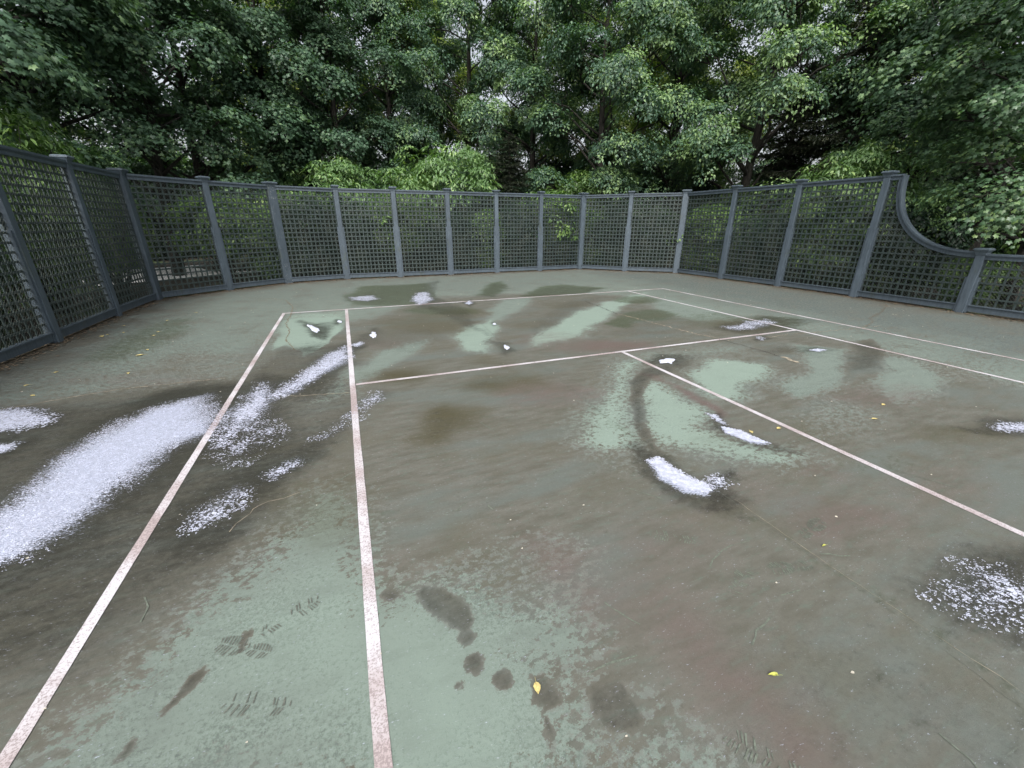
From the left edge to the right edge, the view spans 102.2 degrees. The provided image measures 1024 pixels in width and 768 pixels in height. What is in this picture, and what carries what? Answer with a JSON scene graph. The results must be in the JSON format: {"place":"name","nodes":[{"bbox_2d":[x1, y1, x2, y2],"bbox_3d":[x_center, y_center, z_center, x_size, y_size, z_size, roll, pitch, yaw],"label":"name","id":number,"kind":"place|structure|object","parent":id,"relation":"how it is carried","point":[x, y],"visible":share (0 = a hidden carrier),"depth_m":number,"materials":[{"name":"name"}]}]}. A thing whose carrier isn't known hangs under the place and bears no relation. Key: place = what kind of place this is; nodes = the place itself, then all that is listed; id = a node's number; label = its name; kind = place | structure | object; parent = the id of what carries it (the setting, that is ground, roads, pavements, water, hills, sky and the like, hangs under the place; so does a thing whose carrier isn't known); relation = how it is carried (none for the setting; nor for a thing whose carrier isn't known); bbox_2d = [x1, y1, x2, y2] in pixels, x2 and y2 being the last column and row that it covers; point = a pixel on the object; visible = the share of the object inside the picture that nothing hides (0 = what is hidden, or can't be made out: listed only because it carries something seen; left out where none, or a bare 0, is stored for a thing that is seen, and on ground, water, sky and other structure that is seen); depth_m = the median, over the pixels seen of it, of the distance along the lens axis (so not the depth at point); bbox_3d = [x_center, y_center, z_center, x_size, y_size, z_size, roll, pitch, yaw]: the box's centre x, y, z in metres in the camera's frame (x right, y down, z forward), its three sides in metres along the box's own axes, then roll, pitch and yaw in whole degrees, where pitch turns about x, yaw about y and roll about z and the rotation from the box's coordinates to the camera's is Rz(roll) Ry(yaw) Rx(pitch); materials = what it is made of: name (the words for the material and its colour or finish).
{"place":"outdoors","nodes":[
{"label":"outdoors","id":0,"kind":"place"},
{"bbox_2d":[82,265,255,285],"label":"driveway","id":1,"kind":"structure","parent":0,"point":[188,275],"depth_m":17.32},
{"bbox_2d":[0,238,1023,348],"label":"ground","id":2,"kind":"structure","parent":0,"point":[1017,308],"depth_m":14.10,"materials":[{"name":"brown soil"}]},
{"bbox_2d":[0,256,25,335],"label":"leafy shrub","id":3,"kind":"object","parent":2,"relation":"on","point":[2,278],"visible":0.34,"depth_m":7.40,"materials":[{"name":"green plant"}]},
{"bbox_2d":[0,165,76,329],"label":"leafy shrub","id":4,"kind":"object","parent":2,"relation":"on","point":[25,226],"visible":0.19,"depth_m":8.29,"materials":[{"name":"green plant"}]},
{"bbox_2d":[0,197,105,314],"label":"leafy shrub","id":5,"kind":"object","parent":2,"relation":"on","point":[43,271],"visible":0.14,"depth_m":9.28,"materials":[{"name":"green plant"}]},
{"bbox_2d":[0,101,128,312],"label":"viburnum shrub","id":6,"kind":"object","parent":2,"relation":"on","point":[12,119],"visible":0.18,"depth_m":9.23,"materials":[{"name":"green plant"}]},
{"bbox_2d":[0,0,160,297],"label":"maple tree","id":7,"kind":"object","parent":2,"relation":"on","point":[19,49],"visible":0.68,"depth_m":10.33,"materials":[{"name":"green plant"}]},
{"bbox_2d":[15,193,160,296],"bbox_3d":[-11.649,-3.934,11.837,3.046,2.910,3.052,2,21,6],"label":"leafy shrub","id":8,"kind":"object","parent":2,"relation":"on","point":[146,232],"visible":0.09,"depth_m":11.65,"materials":[{"name":"green plant"}]},
{"bbox_2d":[0,0,189,284],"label":"maple tree","id":9,"kind":"object","parent":2,"relation":"on","point":[61,15],"visible":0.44,"depth_m":12.13,"materials":[{"name":"green plant"}]},
{"bbox_2d":[0,0,283,275],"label":"maple tree","id":10,"kind":"object","parent":2,"relation":"on","point":[154,138],"visible":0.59,"depth_m":13.88,"materials":[{"name":"green plant"}]},
{"bbox_2d":[40,8,246,163],"bbox_3d":[-24.892,-20.205,29.540,13.229,20.712,12.807,11,24,26],"label":"leafy tree","id":11,"kind":"object","parent":2,"relation":"on","point":[172,140],"visible":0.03,"depth_m":28.36,"materials":[{"name":"green plant"}]},
{"bbox_2d":[130,162,203,259],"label":"leafy shrub","id":12,"kind":"object","parent":2,"relation":"on","point":[159,237],"visible":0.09,"depth_m":23.69,"materials":[{"name":"green plant"}]},
{"bbox_2d":[36,0,327,267],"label":"maple tree","id":13,"kind":"object","parent":2,"relation":"on","point":[212,152],"visible":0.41,"depth_m":16.44,"materials":[{"name":"green plant"}]},
{"bbox_2d":[154,193,267,282],"bbox_3d":[-10.403,-5.082,14.595,3.219,3.070,3.213,-19,28,-40],"label":"leafy shrub","id":14,"kind":"object","parent":2,"relation":"on","point":[218,221],"visible":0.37,"depth_m":14.10,"materials":[{"name":"green plant"}]},
{"bbox_2d":[146,0,385,191],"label":"maple tree","id":15,"kind":"object","parent":2,"relation":"on","point":[302,60],"visible":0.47,"depth_m":17.08,"materials":[{"name":"green plant"}]},
{"bbox_2d":[235,209,314,279],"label":"leafy shrub","id":16,"kind":"object","parent":2,"relation":"on","point":[272,253],"visible":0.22,"depth_m":14.95,"materials":[{"name":"green plant"}]},
{"bbox_2d":[211,0,382,180],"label":"leafy tree","id":17,"kind":"object","parent":2,"relation":"on","point":[267,7],"visible":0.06,"depth_m":24.88,"materials":[{"name":"green plant"}]},
{"bbox_2d":[247,190,347,272],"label":"viburnum shrub","id":18,"kind":"object","parent":2,"relation":"on","point":[291,192],"visible":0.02,"depth_m":16.22,"materials":[{"name":"green plant"}]},
{"bbox_2d":[232,0,386,167],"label":"leafy tree","id":19,"kind":"object","parent":2,"relation":"on","point":[310,89],"depth_m":28.55,"materials":[{"name":"green plant"}]},
{"bbox_2d":[263,193,358,275],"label":"leafy shrub","id":20,"kind":"object","parent":2,"relation":"on","point":[310,225],"visible":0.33,"depth_m":15.24,"materials":[{"name":"green plant"}]},
{"bbox_2d":[221,0,428,216],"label":"maple tree","id":21,"kind":"object","parent":2,"relation":"on","point":[362,145],"visible":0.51,"depth_m":18.61,"materials":[{"name":"green plant"}]},
{"bbox_2d":[278,154,397,267],"bbox_3d":[-7.685,-7.797,19.050,6.568,4.984,6.962,-6,22,-16],"label":"viburnum shrub","id":22,"kind":"object","parent":2,"relation":"on","point":[324,173],"visible":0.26,"depth_m":17.67,"materials":[{"name":"green plant"}]},
{"bbox_2d":[297,149,385,191],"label":"leafy shrub","id":23,"kind":"object","parent":2,"relation":"on","point":[362,165],"visible":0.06,"depth_m":24.96,"materials":[{"name":"green plant"}]},
{"bbox_2d":[321,195,393,272],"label":"leafy shrub","id":24,"kind":"object","parent":2,"relation":"on","point":[358,238],"visible":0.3,"depth_m":16.41,"materials":[{"name":"green plant"}]},
{"bbox_2d":[290,0,471,185],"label":"leafy tree","id":25,"kind":"object","parent":2,"relation":"on","point":[374,12],"visible":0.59,"depth_m":22.04,"materials":[{"name":"green plant"}]},
{"bbox_2d":[356,194,435,271],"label":"leafy shrub","id":26,"kind":"object","parent":2,"relation":"on","point":[399,217],"visible":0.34,"depth_m":16.50,"materials":[{"name":"green plant"}]},
{"bbox_2d":[348,0,492,183],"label":"leafy tree","id":27,"kind":"object","parent":2,"relation":"on","point":[456,95],"visible":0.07,"depth_m":26.84,"materials":[{"name":"green plant"}]},
{"bbox_2d":[385,174,465,262],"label":"leafy shrub","id":28,"kind":"object","parent":2,"relation":"on","point":[424,181],"visible":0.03,"depth_m":21.22,"materials":[{"name":"green plant"}]},
{"bbox_2d":[399,213,456,270],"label":"leafy shrub","id":29,"kind":"object","parent":2,"relation":"on","point":[421,261],"visible":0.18,"depth_m":18.06,"materials":[{"name":"green plant"}]},
{"bbox_2d":[360,140,512,263],"bbox_3d":[-3.278,-8.762,20.507,6.979,5.727,6.193,0,21,-1],"label":"viburnum shrub","id":30,"kind":"object","parent":2,"relation":"on","point":[472,158],"visible":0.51,"depth_m":18.53,"materials":[{"name":"green plant"}]},
{"bbox_2d":[394,0,517,172],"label":"leafy tree","id":31,"kind":"object","parent":2,"relation":"on","point":[439,5],"visible":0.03,"depth_m":30.51,"materials":[{"name":"green plant"}]},
{"bbox_2d":[430,210,490,269],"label":"leafy shrub","id":32,"kind":"object","parent":2,"relation":"on","point":[459,233],"visible":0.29,"depth_m":17.90,"materials":[{"name":"green plant"}]},
{"bbox_2d":[371,0,560,212],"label":"leafy tree","id":33,"kind":"object","parent":2,"relation":"on","point":[466,11],"visible":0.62,"depth_m":21.36,"materials":[{"name":"green plant"}]},
{"bbox_2d":[434,187,502,252],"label":"leafy shrub","id":34,"kind":"object","parent":2,"relation":"on","point":[475,209],"visible":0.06,"depth_m":20.58,"materials":[{"name":"green plant"}]},
{"bbox_2d":[459,206,518,268],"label":"leafy shrub","id":35,"kind":"object","parent":2,"relation":"on","point":[482,213],"visible":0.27,"depth_m":18.51,"materials":[{"name":"green plant"}]},
{"bbox_2d":[0,269,1023,767],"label":"court","id":36,"kind":"object","parent":2,"relation":"on","point":[486,619],"visible":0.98,"depth_m":2.79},
{"bbox_2d":[0,406,60,431],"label":"foam patch","id":37,"kind":"object","parent":36,"relation":"on","point":[13,418],"visible":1,"depth_m":4.40,"materials":[{"name":"snow"}]},
{"bbox_2d":[0,144,162,362],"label":"fence","id":38,"kind":"object","parent":36,"relation":"on","point":[21,261],"visible":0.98,"depth_m":7.91,"materials":[{"name":"grey wood"}]},
{"bbox_2d":[0,393,229,565],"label":"foam patch","id":39,"kind":"object","parent":36,"relation":"on","point":[102,473],"visible":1,"depth_m":3.53,"materials":[{"name":"snow"}]},
{"bbox_2d":[0,314,284,767],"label":"doubles sideline","id":40,"kind":"object","parent":36,"relation":"on","point":[15,743],"visible":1,"depth_m":2.22,"materials":[{"name":"white paint"}]},
{"bbox_2d":[125,173,292,297],"bbox_3d":[-8.806,-4.488,12.560,0.369,3.250,3.984,12,24,28],"label":"fence","id":41,"kind":"object","parent":36,"relation":"on","point":[215,233],"visible":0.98,"depth_m":12.36,"materials":[{"name":"grey wood"}]},
{"bbox_2d":[176,488,253,536],"bbox_3d":[-2.146,0.915,3.017,0.386,0.004,0.594,7,22,18],"label":"foam patch","id":42,"kind":"object","parent":36,"relation":"on","point":[213,512],"visible":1,"depth_m":2.98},
{"bbox_2d":[205,381,274,448],"bbox_3d":[-2.990,0.266,4.697,0.521,0.004,1.891,-8,23,-20],"label":"snow patch","id":43,"kind":"object","parent":36,"relation":"on","point":[245,410],"visible":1,"depth_m":4.54,"materials":[{"name":"snow"}]},
{"bbox_2d":[214,636,271,658],"bbox_3d":[-1.318,1.296,2.039,0.288,0.001,0.107,1,21,4],"label":"shoe print","id":44,"kind":"object","parent":36,"relation":"on","point":[243,646],"visible":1,"depth_m":2.03},
{"bbox_2d":[204,417,288,468],"bbox_3d":[-2.504,0.531,4.011,0.686,0.003,1.102,1,21,3],"label":"foam patch","id":45,"kind":"object","parent":36,"relation":"on","point":[235,446],"visible":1,"depth_m":3.99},
{"bbox_2d":[220,691,291,716],"bbox_3d":[-1.107,1.391,1.792,0.298,0.001,0.104,2,21,4],"label":"shoe print","id":46,"kind":"object","parent":36,"relation":"on","point":[246,708],"visible":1,"depth_m":1.79},
{"bbox_2d":[261,596,319,635],"bbox_3d":[-1.180,1.231,2.208,0.297,0.001,0.109,-16,26,-36],"label":"shoe print","id":47,"kind":"object","parent":36,"relation":"on","point":[291,614],"visible":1,"depth_m":2.23},
{"bbox_2d":[265,346,355,398],"bbox_3d":[-2.724,-0.239,6.002,0.605,0.004,2.398,0,21,0],"label":"foam patch","id":48,"kind":"object","parent":36,"relation":"on","point":[337,359],"visible":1,"depth_m":5.88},
{"bbox_2d":[345,309,392,767],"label":"singles sideline","id":49,"kind":"object","parent":36,"relation":"on","point":[381,739],"visible":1,"depth_m":2.21,"materials":[{"name":"white paint"}]},
{"bbox_2d":[274,185,588,281],"bbox_3d":[-2.325,-6.040,16.573,12.184,3.250,0.622,-9,23,-22],"label":"fence","id":50,"kind":"object","parent":36,"relation":"on","point":[335,190],"visible":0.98,"depth_m":16.12,"materials":[{"name":"grey wood"}]},
{"bbox_2d":[282,288,663,313],"bbox_3d":[-0.224,-2.371,11.522,11.030,0.001,0.079,-8,23,-20],"label":"baseline","id":51,"kind":"object","parent":36,"relation":"on","point":[464,301],"visible":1,"depth_m":11.14,"materials":[{"name":"white paint"}]},
{"bbox_2d":[0,268,1022,373],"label":"leaf debris","id":52,"kind":"object","parent":36,"relation":"on","point":[126,312],"visible":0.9,"depth_m":10.79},
{"bbox_2d":[356,330,795,384],"bbox_3d":[1.770,-0.528,6.756,8.150,0.001,0.066,-8,23,-20],"label":"service line","id":53,"kind":"object","parent":36,"relation":"on","point":[560,359],"visible":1,"depth_m":6.37,"materials":[{"name":"white paint"}]},
{"bbox_2d":[582,189,691,272],"bbox_3d":[5.175,-6.492,17.743,4.287,3.250,0.423,8,23,21],"label":"fence","id":54,"kind":"object","parent":36,"relation":"on","point":[632,195],"visible":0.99,"depth_m":17.65,"materials":[{"name":"grey wood"}]},
{"bbox_2d":[644,456,715,492],"bbox_3d":[1.354,0.755,3.431,0.274,0.004,0.598,-12,24,-29],"label":"foam patch","id":55,"kind":"object","parent":36,"relation":"on","point":[657,462],"visible":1,"depth_m":3.41,"materials":[{"name":"snow"}]},
{"bbox_2d":[721,426,770,443],"bbox_3d":[2.283,0.505,4.077,0.202,0.004,0.478,-15,26,-34],"label":"foam patch","id":56,"kind":"object","parent":36,"relation":"on","point":[738,433],"visible":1,"depth_m":4.09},
{"bbox_2d":[723,729,800,767],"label":"shoe print","id":57,"kind":"object","parent":36,"relation":"on","point":[751,757],"visible":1,"depth_m":1.63},
{"bbox_2d":[767,561,813,574],"bbox_3d":[1.693,1.111,2.517,0.277,0.001,0.105,-4,22,-11],"label":"shoe print","id":58,"kind":"object","parent":36,"relation":"on","point":[787,568],"visible":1,"depth_m":2.51},
{"bbox_2d":[622,352,1023,535],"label":"line","id":59,"kind":"object","parent":36,"relation":"on","point":[997,522],"visible":1,"depth_m":3.65,"materials":[{"name":"white paint"}]},
{"bbox_2d":[629,291,1023,382],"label":"singles sideline","id":60,"kind":"object","parent":36,"relation":"on","point":[854,343],"visible":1,"depth_m":7.04,"materials":[{"name":"white paint"}]},
{"bbox_2d":[667,289,1023,360],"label":"doubles sideline","id":61,"kind":"object","parent":36,"relation":"on","point":[872,330],"visible":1,"depth_m":7.95,"materials":[{"name":"white paint"}]},
{"bbox_2d":[677,170,1023,318],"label":"fence","id":62,"kind":"object","parent":36,"relation":"on","point":[968,289],"visible":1,"depth_m":11.79,"materials":[{"name":"grey wood"}]},
{"bbox_2d":[915,555,1023,633],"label":"foam patch","id":63,"kind":"object","parent":36,"relation":"on","point":[1015,593],"visible":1,"depth_m":2.33,"materials":[{"name":"snow"}]},
{"bbox_2d":[990,420,1023,432],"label":"foam patch","id":64,"kind":"object","parent":36,"relation":"on","point":[1008,428],"visible":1,"depth_m":4.23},
{"bbox_2d":[473,134,551,266],"bbox_3d":[-0.041,-8.622,20.112,5.185,5.997,4.991,-6,22,-16],"label":"spruce tree","id":65,"kind":"object","parent":2,"relation":"on","point":[507,176],"visible":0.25,"depth_m":19.07,"materials":[{"name":"green plant"}]},
{"bbox_2d":[482,197,555,266],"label":"leafy shrub","id":66,"kind":"object","parent":2,"relation":"on","point":[521,254],"visible":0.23,"depth_m":18.66,"materials":[{"name":"green plant"}]},
{"bbox_2d":[453,0,630,226],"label":"leafy tree","id":67,"kind":"object","parent":2,"relation":"on","point":[521,9],"visible":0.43,"depth_m":22.13,"materials":[{"name":"green plant"}]},
{"bbox_2d":[512,155,576,254],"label":"leafy shrub","id":68,"kind":"object","parent":2,"relation":"on","point":[539,162],"visible":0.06,"depth_m":25.62,"materials":[{"name":"green plant"}]},
{"bbox_2d":[514,189,579,265],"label":"leafy shrub","id":69,"kind":"object","parent":2,"relation":"on","point":[568,231],"visible":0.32,"depth_m":18.75,"materials":[{"name":"green plant"}]},
{"bbox_2d":[495,0,640,184],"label":"leafy tree","id":70,"kind":"object","parent":2,"relation":"on","point":[627,124],"visible":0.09,"depth_m":27.07,"materials":[{"name":"green plant"}]},
{"bbox_2d":[538,157,621,254],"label":"leafy shrub","id":71,"kind":"object","parent":2,"relation":"on","point":[563,166],"visible":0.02,"depth_m":24.98,"materials":[{"name":"green plant"}]},
{"bbox_2d":[538,167,625,260],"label":"leafy shrub","id":72,"kind":"object","parent":2,"relation":"on","point":[579,186],"visible":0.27,"depth_m":21.13,"materials":[{"name":"green plant"}]},
{"bbox_2d":[568,207,634,264],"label":"leafy shrub","id":73,"kind":"object","parent":2,"relation":"on","point":[596,260],"visible":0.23,"depth_m":19.77,"materials":[{"name":"green plant"}]},
{"bbox_2d":[502,0,727,236],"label":"leafy tree","id":74,"kind":"object","parent":2,"relation":"on","point":[578,40],"visible":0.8,"depth_m":18.17,"materials":[{"name":"green plant"}]},
{"bbox_2d":[589,197,671,266],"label":"leafy shrub","id":75,"kind":"object","parent":2,"relation":"on","point":[621,229],"visible":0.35,"depth_m":18.78,"materials":[{"name":"green plant"}]},
{"bbox_2d":[600,183,678,263],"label":"leafy shrub","id":76,"kind":"object","parent":2,"relation":"on","point":[653,198],"visible":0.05,"depth_m":20.79,"materials":[{"name":"green plant"}]},
{"bbox_2d":[570,1,722,176],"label":"leafy tree","id":77,"kind":"object","parent":2,"relation":"on","point":[659,125],"visible":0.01,"depth_m":29.93,"materials":[{"name":"green plant"}]},
{"bbox_2d":[614,201,691,267],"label":"leafy shrub","id":78,"kind":"object","parent":2,"relation":"on","point":[656,240],"visible":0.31,"depth_m":18.55,"materials":[{"name":"green plant"}]},
{"bbox_2d":[571,0,775,259],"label":"leafy tree","id":79,"kind":"object","parent":2,"relation":"on","point":[740,88],"visible":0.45,"depth_m":18.70,"materials":[{"name":"green plant"}]},
{"bbox_2d":[648,177,724,260],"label":"leafy shrub","id":80,"kind":"object","parent":2,"relation":"on","point":[704,188],"visible":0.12,"depth_m":21.32,"materials":[{"name":"green plant"}]},
{"bbox_2d":[610,1,773,187],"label":"leafy tree","id":81,"kind":"object","parent":2,"relation":"on","point":[741,73],"visible":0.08,"depth_m":25.36,"materials":[{"name":"green plant"}]},
{"bbox_2d":[666,203,752,272],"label":"leafy shrub","id":82,"kind":"object","parent":2,"relation":"on","point":[719,229],"visible":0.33,"depth_m":17.34,"materials":[{"name":"green plant"}]},
{"bbox_2d":[687,181,778,260],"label":"leafy shrub","id":83,"kind":"object","parent":2,"relation":"on","point":[754,198],"visible":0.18,"depth_m":18.82,"materials":[{"name":"green plant"}]},
{"bbox_2d":[712,215,780,275],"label":"leafy shrub","id":84,"kind":"object","parent":2,"relation":"on","point":[742,260],"visible":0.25,"depth_m":16.64,"materials":[{"name":"green plant"}]},
{"bbox_2d":[743,60,828,252],"bbox_3d":[12.549,-9.787,19.490,5.425,8.818,5.636,6,22,14],"label":"spruce tree","id":85,"kind":"object","parent":2,"relation":"on","point":[786,160],"visible":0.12,"depth_m":18.61,"materials":[{"name":"green plant"}]},
{"bbox_2d":[742,210,834,280],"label":"leafy shrub","id":86,"kind":"object","parent":2,"relation":"on","point":[770,239],"visible":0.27,"depth_m":14.87,"materials":[{"name":"green plant"}]},
{"bbox_2d":[656,0,939,264],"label":"leafy tree","id":87,"kind":"object","parent":2,"relation":"on","point":[776,54],"visible":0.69,"depth_m":16.36,"materials":[{"name":"green plant"}]},
{"bbox_2d":[732,0,902,182],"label":"leafy tree","id":88,"kind":"object","parent":2,"relation":"on","point":[822,63],"visible":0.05,"depth_m":25.21,"materials":[{"name":"green plant"}]},
{"bbox_2d":[792,202,900,286],"bbox_3d":[11.279,-4.652,13.872,3.226,2.821,3.178,20,29,41],"label":"leafy shrub","id":89,"kind":"object","parent":2,"relation":"on","point":[825,241],"visible":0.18,"depth_m":13.51,"materials":[{"name":"green plant"}]},
{"bbox_2d":[759,0,942,256],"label":"spruce tree","id":90,"kind":"object","parent":2,"relation":"on","point":[825,140],"visible":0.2,"depth_m":16.11,"materials":[{"name":"green plant"}]},
{"bbox_2d":[772,139,957,285],"bbox_3d":[11.407,-5.578,13.812,5.094,4.608,5.074,15,26,35],"label":"viburnum shrub","id":91,"kind":"object","parent":2,"relation":"on","point":[851,168],"visible":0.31,"depth_m":13.01,"materials":[{"name":"green plant"}]},
{"bbox_2d":[817,188,984,293],"bbox_3d":[11.796,-4.311,12.594,3.586,3.048,3.312,-9,23,-22],"label":"viburnum shrub","id":92,"kind":"object","parent":2,"relation":"on","point":[919,195],"visible":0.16,"depth_m":11.95,"materials":[{"name":"green plant"}]},
{"bbox_2d":[834,195,979,297],"bbox_3d":[11.764,-4.125,12.484,3.327,2.889,3.304,-16,26,-35],"label":"leafy shrub","id":93,"kind":"object","parent":2,"relation":"on","point":[953,241],"visible":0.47,"depth_m":11.46,"materials":[{"name":"green plant"}]},
{"bbox_2d":[817,0,1023,213],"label":"maple tree","id":94,"kind":"object","parent":2,"relation":"on","point":[905,99],"visible":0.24,"depth_m":14.06,"materials":[{"name":"green plant"}]},
{"bbox_2d":[834,2,1006,185],"bbox_3d":[25.541,-18.044,24.053,12.394,20.618,11.437,17,27,37],"label":"leafy tree","id":95,"kind":"object","parent":2,"relation":"on","point":[892,148],"visible":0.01,"depth_m":24.11,"materials":[{"name":"green plant"}]},
{"bbox_2d":[846,0,1023,283],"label":"maple tree","id":96,"kind":"object","parent":2,"relation":"on","point":[900,64],"visible":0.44,"depth_m":11.61,"materials":[{"name":"green plant"}]},
{"bbox_2d":[895,0,1023,304],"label":"maple tree","id":97,"kind":"object","parent":2,"relation":"on","point":[1014,98],"visible":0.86,"depth_m":9.89,"materials":[{"name":"green plant"}]},
{"bbox_2d":[898,157,1023,264],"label":"leafy shrub","id":98,"kind":"object","parent":2,"relation":"on","point":[991,242],"visible":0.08,"depth_m":15.41,"materials":[{"name":"green plant"}]},
{"bbox_2d":[934,253,1021,304],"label":"leafy shrub","id":99,"kind":"object","parent":2,"relation":"on","point":[985,272],"visible":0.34,"depth_m":10.63,"materials":[{"name":"green plant"}]},
{"bbox_2d":[977,190,1020,270],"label":"leafy shrub","id":100,"kind":"object","parent":2,"relation":"on","point":[1003,251],"visible":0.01,"depth_m":16.35,"materials":[{"name":"green plant"}]},
{"bbox_2d":[985,215,1021,267],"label":"leafy shrub","id":101,"kind":"object","parent":2,"relation":"on","point":[1008,248],"visible":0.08,"depth_m":15.83,"materials":[{"name":"green plant"}]},
{"bbox_2d":[0,0,1023,230],"label":"sky","id":102,"kind":"structure","parent":0,"point":[483,2],"materials":[{"name":"white"}]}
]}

